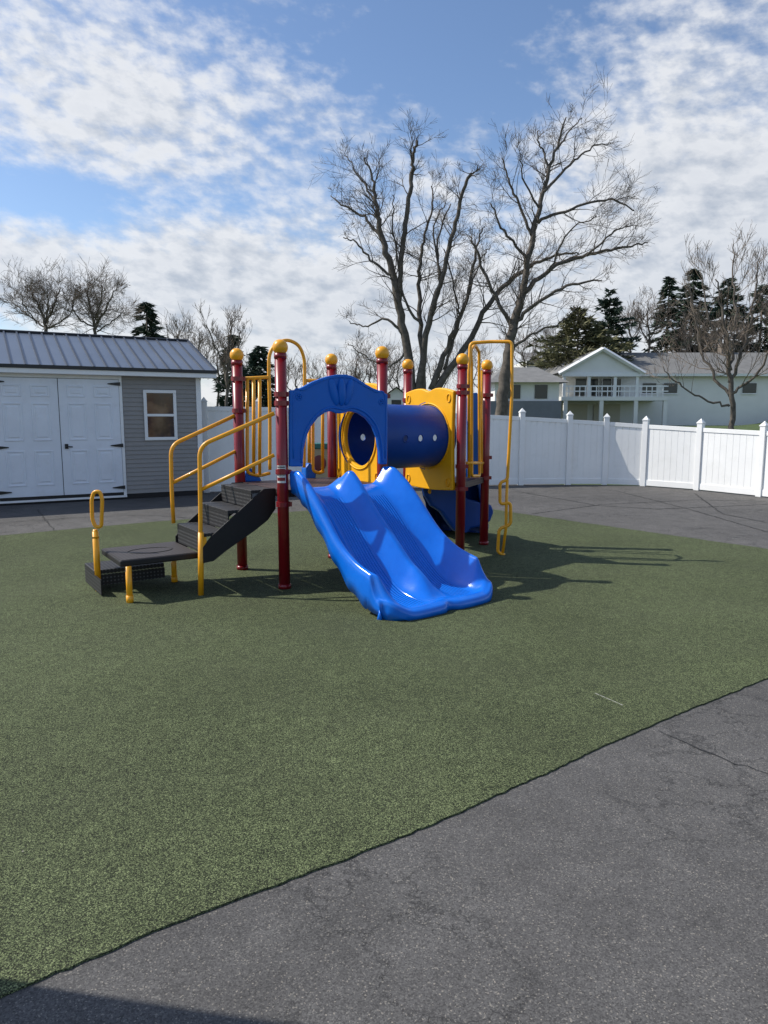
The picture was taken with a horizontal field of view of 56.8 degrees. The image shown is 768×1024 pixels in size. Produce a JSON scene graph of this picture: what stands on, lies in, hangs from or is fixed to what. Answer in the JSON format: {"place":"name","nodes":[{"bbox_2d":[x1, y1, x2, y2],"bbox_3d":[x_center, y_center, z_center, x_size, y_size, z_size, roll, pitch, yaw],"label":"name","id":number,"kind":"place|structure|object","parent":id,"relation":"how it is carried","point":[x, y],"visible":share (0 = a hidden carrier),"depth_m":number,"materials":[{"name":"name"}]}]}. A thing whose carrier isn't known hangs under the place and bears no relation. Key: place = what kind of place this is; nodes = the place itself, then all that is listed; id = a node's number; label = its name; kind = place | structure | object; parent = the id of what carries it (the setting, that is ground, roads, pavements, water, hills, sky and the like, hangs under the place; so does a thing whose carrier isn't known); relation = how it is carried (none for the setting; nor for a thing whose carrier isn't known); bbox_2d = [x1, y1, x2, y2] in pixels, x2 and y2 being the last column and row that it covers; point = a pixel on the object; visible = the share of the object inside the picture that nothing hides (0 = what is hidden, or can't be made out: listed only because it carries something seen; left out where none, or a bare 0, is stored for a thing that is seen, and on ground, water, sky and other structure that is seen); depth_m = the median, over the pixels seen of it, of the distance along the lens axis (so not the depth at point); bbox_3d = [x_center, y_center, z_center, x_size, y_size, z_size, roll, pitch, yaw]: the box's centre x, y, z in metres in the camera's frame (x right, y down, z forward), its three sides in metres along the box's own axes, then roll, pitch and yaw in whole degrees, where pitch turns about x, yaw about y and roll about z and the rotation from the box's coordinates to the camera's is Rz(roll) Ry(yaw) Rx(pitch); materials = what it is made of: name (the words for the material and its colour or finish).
{"place":"outdoors","nodes":[
{"label":"outdoors","id":0,"kind":"place"},
{"bbox_2d":[307,443,327,477],"bbox_3d":[-1.120,-0.643,12.525,0.400,1.140,0.442,0,8,0],"label":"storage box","id":1,"kind":"object","parent":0,"point":[318,458],"visible":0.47,"depth_m":12.28,"materials":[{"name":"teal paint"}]},
{"bbox_2d":[0,484,767,1023],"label":"asphalt yard","id":2,"kind":"structure","parent":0,"point":[624,880],"depth_m":2.33,"materials":[{"name":"grey asphalt"}]},
{"bbox_2d":[0,329,216,505],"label":"garden shed","id":3,"kind":"structure","parent":2,"relation":"on","point":[83,417],"depth_m":13.58,"materials":[{"name":"grey plastic"}]},
{"bbox_2d":[0,377,63,497],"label":"door","id":4,"kind":"structure","parent":3,"relation":"in","point":[30,442],"depth_m":12.93,"materials":[{"name":"white paint"}]},
{"bbox_2d":[58,378,124,494],"bbox_3d":[-5.514,-1.420,13.439,1.090,2.157,0.085,-4,9,-30],"label":"door","id":5,"kind":"structure","parent":3,"relation":"in","point":[89,409],"depth_m":13.43,"materials":[{"name":"white paint"}]},
{"bbox_2d":[143,390,177,439],"bbox_3d":[-4.422,-1.916,14.052,0.633,0.981,0.039,-4,9,-30],"label":"window","id":6,"kind":"structure","parent":3,"relation":"in","point":[160,419],"depth_m":14.05,"materials":[{"name":"glass"}]},
{"bbox_2d":[0,509,767,997],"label":"rubber play surface","id":7,"kind":"object","parent":2,"relation":"on","point":[176,753],"visible":0.77,"depth_m":4.08,"materials":[{"name":"green rubber"}]},
{"bbox_2d":[85,339,513,620],"bbox_3d":[0.177,-0.660,7.774,3.410,2.475,5.912,6,10,39],"label":"play structure","id":8,"kind":"object","parent":7,"relation":"on","point":[396,553],"visible":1,"depth_m":6.74,"materials":[{"name":"red paint"}]},
{"bbox_2d":[201,397,767,496],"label":"vinyl fence","id":9,"kind":"object","parent":2,"relation":"on","point":[569,450],"visible":0.52,"depth_m":16.18,"materials":[{"name":"white plastic"}]},
{"bbox_2d":[533,500,733,513],"bbox_3d":[4.741,-0.132,12.974,5.127,0.001,0.686,-3,8,-20],"label":"asphalt crack","id":10,"kind":"object","parent":2,"relation":"on","point":[621,503],"visible":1,"depth_m":13.16,"materials":[{"name":"black asphalt"}]},
{"bbox_2d":[518,491,765,508],"bbox_3d":[4.755,-0.189,13.400,5.024,0.001,1.877,4,8,25],"label":"asphalt crack","id":11,"kind":"object","parent":2,"relation":"on","point":[632,507],"visible":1,"depth_m":12.87,"materials":[{"name":"black asphalt"}]},
{"bbox_2d":[619,491,766,531],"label":"asphalt crack","id":12,"kind":"object","parent":2,"relation":"on","point":[704,513],"visible":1,"depth_m":11.57,"materials":[{"name":"black asphalt"}]},
{"bbox_2d":[658,730,767,773],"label":"asphalt crack","id":13,"kind":"object","parent":2,"relation":"on","point":[714,754],"visible":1,"depth_m":3.38,"materials":[{"name":"black asphalt"}]},
{"bbox_2d":[694,493,762,521],"bbox_3d":[5.993,-0.122,12.898,0.379,0.001,4.197,1,8,10],"label":"asphalt crack","id":14,"kind":"object","parent":2,"relation":"on","point":[716,508],"visible":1,"depth_m":12.72,"materials":[{"name":"black asphalt"}]},
{"bbox_2d":[0,0,767,415],"label":"sky","id":15,"kind":"structure","parent":0,"point":[178,143],"materials":[{"name":"blue"}]},
{"bbox_2d":[209,422,767,476],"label":"hill","id":16,"kind":"structure","parent":0,"point":[756,427],"depth_m":47.34,"materials":[{"name":"green plant"}]},
{"bbox_2d":[0,253,107,332],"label":"bare tree","id":17,"kind":"object","parent":16,"relation":"on","point":[30,293],"visible":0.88,"depth_m":36.73,"materials":[{"name":"grey plant"}]},
{"bbox_2d":[44,254,149,336],"bbox_3d":[-14.454,-8.443,37.372,4.898,9.284,5.074,7,10,43],"label":"bare tree","id":18,"kind":"object","parent":16,"relation":"on","point":[97,315],"visible":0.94,"depth_m":36.46,"materials":[{"name":"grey plant"}]},
{"bbox_2d":[130,302,167,337],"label":"conifer tree","id":19,"kind":"object","parent":16,"relation":"on","point":[152,322],"visible":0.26,"depth_m":38.83,"materials":[{"name":"green plant"}]},
{"bbox_2d":[156,304,199,342],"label":"bare tree","id":20,"kind":"object","parent":16,"relation":"on","point":[179,331],"visible":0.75,"depth_m":59.61,"materials":[{"name":"grey plant"}]},
{"bbox_2d":[176,313,222,378],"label":"bare tree","id":21,"kind":"object","parent":16,"relation":"on","point":[201,335],"visible":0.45,"depth_m":60.56,"materials":[{"name":"grey plant"}]},
{"bbox_2d":[189,324,246,405],"bbox_3d":[-14.753,-11.845,61.487,6.550,8.875,6.076,-3,8,-18],"label":"bare tree","id":22,"kind":"object","parent":16,"relation":"on","point":[218,394],"visible":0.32,"depth_m":60.68,"materials":[{"name":"grey plant"}]},
{"bbox_2d":[190,300,251,406],"bbox_3d":[-6.720,-5.455,29.372,2.606,6.244,2.157,-5,9,-34],"label":"bare tree","id":23,"kind":"object","parent":16,"relation":"on","point":[226,366],"visible":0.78,"depth_m":29.24,"materials":[{"name":"grey plant"}]},
{"bbox_2d":[213,334,257,406],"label":"conifer tree","id":24,"kind":"object","parent":16,"relation":"on","point":[218,387],"visible":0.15,"depth_m":35.22,"materials":[{"name":"green plant"}]},
{"bbox_2d":[244,345,287,424],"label":"conifer tree","id":25,"kind":"object","parent":16,"relation":"on","point":[254,367],"visible":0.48,"depth_m":40.96,"materials":[{"name":"green plant"}]},
{"bbox_2d":[271,356,302,393],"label":"bare tree","id":26,"kind":"object","parent":16,"relation":"on","point":[288,371],"visible":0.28,"depth_m":60.68,"materials":[{"name":"grey plant"}]},
{"bbox_2d":[271,350,321,389],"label":"bare tree","id":27,"kind":"object","parent":16,"relation":"on","point":[299,372],"visible":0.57,"depth_m":60.92,"materials":[{"name":"grey plant"}]},
{"bbox_2d":[299,348,337,383],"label":"bare tree","id":28,"kind":"object","parent":16,"relation":"on","point":[316,369],"visible":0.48,"depth_m":60.89,"materials":[{"name":"grey plant"}]},
{"bbox_2d":[317,351,371,378],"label":"bare tree","id":29,"kind":"object","parent":16,"relation":"on","point":[346,366],"visible":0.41,"depth_m":60.72,"materials":[{"name":"grey plant"}]},
{"bbox_2d":[335,338,388,382],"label":"bare tree","id":30,"kind":"object","parent":16,"relation":"on","point":[354,372],"visible":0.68,"depth_m":60.64,"materials":[{"name":"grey plant"}]},
{"bbox_2d":[347,344,402,392],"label":"bare tree","id":31,"kind":"object","parent":16,"relation":"on","point":[371,374],"visible":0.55,"depth_m":60.73,"materials":[{"name":"grey plant"}]},
{"bbox_2d":[361,341,418,383],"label":"bare tree","id":32,"kind":"object","parent":16,"relation":"on","point":[394,368],"visible":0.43,"depth_m":60.49,"materials":[{"name":"grey plant"}]},
{"bbox_2d":[372,350,427,390],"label":"bare tree","id":33,"kind":"object","parent":16,"relation":"on","point":[395,380],"visible":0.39,"depth_m":60.88,"materials":[{"name":"grey plant"}]},
{"bbox_2d":[416,340,462,390],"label":"bare tree","id":34,"kind":"object","parent":16,"relation":"on","point":[432,369],"visible":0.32,"depth_m":60.54,"materials":[{"name":"grey plant"}]},
{"bbox_2d":[308,108,598,389],"bbox_3d":[2.564,-8.081,26.664,10.791,12.396,5.264,0,8,0],"label":"bare tree","id":35,"kind":"object","parent":16,"relation":"on","point":[397,292],"visible":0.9,"depth_m":25.98,"materials":[{"name":"grey plant"}]},
{"bbox_2d":[433,326,498,392],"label":"bare tree","id":36,"kind":"object","parent":16,"relation":"on","point":[482,348],"visible":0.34,"depth_m":59.92,"materials":[{"name":"grey plant"}]},
{"bbox_2d":[447,343,501,390],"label":"bare tree","id":37,"kind":"object","parent":16,"relation":"on","point":[489,352],"visible":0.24,"depth_m":60.87,"materials":[{"name":"grey plant"}]},
{"bbox_2d":[498,322,546,366],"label":"bare tree","id":38,"kind":"object","parent":16,"relation":"on","point":[525,344],"visible":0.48,"depth_m":60.78,"materials":[{"name":"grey plant"}]},
{"bbox_2d":[516,320,557,369],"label":"bare tree","id":39,"kind":"object","parent":16,"relation":"on","point":[545,331],"visible":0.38,"depth_m":59.83,"materials":[{"name":"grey plant"}]},
{"bbox_2d":[436,66,660,419],"bbox_3d":[5.613,-8.088,24.313,7.787,13.307,4.720,0,8,0],"label":"bare tree","id":40,"kind":"object","parent":16,"relation":"on","point":[503,390],"visible":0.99,"depth_m":23.86,"materials":[{"name":"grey plant"}]},
{"bbox_2d":[519,305,639,368],"bbox_3d":[15.514,-11.637,57.067,8.912,9.617,8.991,-3,8,-22],"label":"conifer tree","id":41,"kind":"object","parent":16,"relation":"on","point":[593,340],"visible":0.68,"depth_m":55.80,"materials":[{"name":"green plant"}]},
{"bbox_2d":[575,288,643,356],"bbox_3d":[18.309,-12.778,59.116,6.272,11.332,6.030,0,8,0],"label":"conifer tree","id":42,"kind":"object","parent":16,"relation":"on","point":[609,321],"visible":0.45,"depth_m":57.88,"materials":[{"name":"green plant"}]},
{"bbox_2d":[613,295,655,352],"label":"bare tree","id":43,"kind":"object","parent":16,"relation":"on","point":[627,321],"visible":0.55,"depth_m":60.19,"materials":[{"name":"grey plant"}]},
{"bbox_2d":[624,284,677,352],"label":"bare tree","id":44,"kind":"object","parent":16,"relation":"on","point":[647,340],"visible":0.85,"depth_m":59.94,"materials":[{"name":"grey plant"}]},
{"bbox_2d":[641,276,688,352],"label":"conifer tree","id":45,"kind":"object","parent":16,"relation":"on","point":[669,281],"visible":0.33,"depth_m":63.89,"materials":[{"name":"green plant"}]},
{"bbox_2d":[654,302,708,352],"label":"bare tree","id":46,"kind":"object","parent":16,"relation":"on","point":[682,333],"visible":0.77,"depth_m":60.58,"materials":[{"name":"grey plant"}]},
{"bbox_2d":[662,268,723,352],"bbox_3d":[27.223,-14.437,62.600,7.671,13.684,8.256,0,8,0],"label":"conifer tree","id":47,"kind":"object","parent":16,"relation":"on","point":[695,277],"visible":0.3,"depth_m":61.86,"materials":[{"name":"green plant"}]},
{"bbox_2d":[639,219,767,428],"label":"bare tree","id":48,"kind":"object","parent":16,"relation":"on","point":[725,347],"visible":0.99,"depth_m":19.68,"materials":[{"name":"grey plant"}]},
{"bbox_2d":[683,320,724,352],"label":"bare tree","id":49,"kind":"object","parent":16,"relation":"on","point":[712,331],"visible":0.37,"depth_m":60.63,"materials":[{"name":"grey plant"}]},
{"bbox_2d":[701,278,758,352],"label":"conifer tree","id":50,"kind":"object","parent":16,"relation":"on","point":[728,311],"visible":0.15,"depth_m":63.68,"materials":[{"name":"green plant"}]},
{"bbox_2d":[714,309,767,352],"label":"bare tree","id":51,"kind":"object","parent":16,"relation":"on","point":[755,335],"visible":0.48,"depth_m":60.19,"materials":[{"name":"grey plant"}]},
{"bbox_2d":[734,284,767,352],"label":"conifer tree","id":52,"kind":"object","parent":16,"relation":"on","point":[764,330],"visible":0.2,"depth_m":62.13,"materials":[{"name":"green plant"}]},
{"bbox_2d":[560,484,736,493],"bbox_3d":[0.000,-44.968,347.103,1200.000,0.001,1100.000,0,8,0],"label":"ground","id":53,"kind":"structure","parent":0,"point":[619,484],"depth_m":17.21,"materials":[{"name":"grey asphalt"}]},
{"bbox_2d":[388,387,402,404],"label":"house","id":54,"kind":"structure","parent":53,"relation":"on","point":[396,395],"depth_m":59.25,"materials":[{"name":"white"}]},
{"bbox_2d":[392,400,400,404],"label":"window","id":55,"kind":"structure","parent":54,"relation":"in","point":[397,402],"depth_m":59.26,"materials":[{"name":"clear glass"}]},
{"bbox_2d":[473,367,567,422],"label":"side house","id":56,"kind":"structure","parent":53,"relation":"on","point":[536,391],"depth_m":45.33,"materials":[{"name":"white"}]},
{"bbox_2d":[508,385,520,398],"bbox_3d":[8.309,-7.680,45.346,0.800,0.855,0.050,0,8,0],"label":"window","id":57,"kind":"structure","parent":56,"relation":"in","point":[517,388],"depth_m":45.33,"materials":[{"name":"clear glass"}]},
{"bbox_2d":[535,385,547,398],"bbox_3d":[10.031,-7.680,45.346,0.800,0.855,0.050,0,8,0],"label":"window","id":58,"kind":"structure","parent":56,"relation":"in","point":[540,390],"depth_m":45.32,"materials":[{"name":"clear glass"}]},
{"bbox_2d":[515,353,553,369],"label":"house","id":59,"kind":"structure","parent":53,"relation":"on","point":[528,358],"depth_m":63.27,"materials":[{"name":"white"}]},
{"bbox_2d":[544,343,767,425],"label":"white house","id":60,"kind":"structure","parent":53,"relation":"on","point":[602,383],"depth_m":53.87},
{"bbox_2d":[561,404,587,419],"bbox_3d":[14.395,-7.168,54.027,2.088,2.027,0.100,0,8,0],"label":"garage door","id":61,"kind":"structure","parent":60,"relation":"in","point":[579,411],"depth_m":53.91,"materials":[{"name":"grey"}]},
{"bbox_2d":[575,379,598,395],"bbox_3d":[15.323,-9.419,53.724,1.840,1.317,0.120,0,8,0],"label":"window","id":62,"kind":"structure","parent":60,"relation":"in","point":[577,381],"depth_m":53.70,"materials":[{"name":"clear glass"}]},
{"bbox_2d":[593,404,619,422],"bbox_3d":[16.932,-7.168,54.027,1.988,2.027,0.100,0,8,0],"label":"garage door","id":63,"kind":"structure","parent":60,"relation":"in","point":[613,410],"depth_m":53.92,"materials":[{"name":"grey"}]},
{"bbox_2d":[601,379,621,395],"bbox_3d":[17.205,-9.419,53.724,1.518,1.317,0.120,0,8,0],"label":"window","id":64,"kind":"structure","parent":60,"relation":"in","point":[604,381],"depth_m":53.70,"materials":[{"name":"black glass"}]},
{"bbox_2d":[641,383,656,393],"bbox_3d":[20.096,-9.330,53.772,1.160,0.827,0.070,0,8,0],"label":"window","id":65,"kind":"structure","parent":60,"relation":"in","point":[644,388],"depth_m":53.74,"materials":[{"name":"black glass"}]},
{"bbox_2d":[662,383,677,393],"bbox_3d":[21.696,-9.330,53.772,1.160,0.827,0.070,0,8,0],"label":"window","id":66,"kind":"structure","parent":60,"relation":"in","point":[671,390],"depth_m":53.75,"materials":[{"name":"black glass"}]},
{"bbox_2d":[741,383,756,393],"bbox_3d":[27.681,-9.330,53.772,1.160,0.827,0.070,0,8,0],"label":"window","id":67,"kind":"structure","parent":60,"relation":"in","point":[750,388],"depth_m":53.74,"materials":[{"name":"black glass"}]}
]}

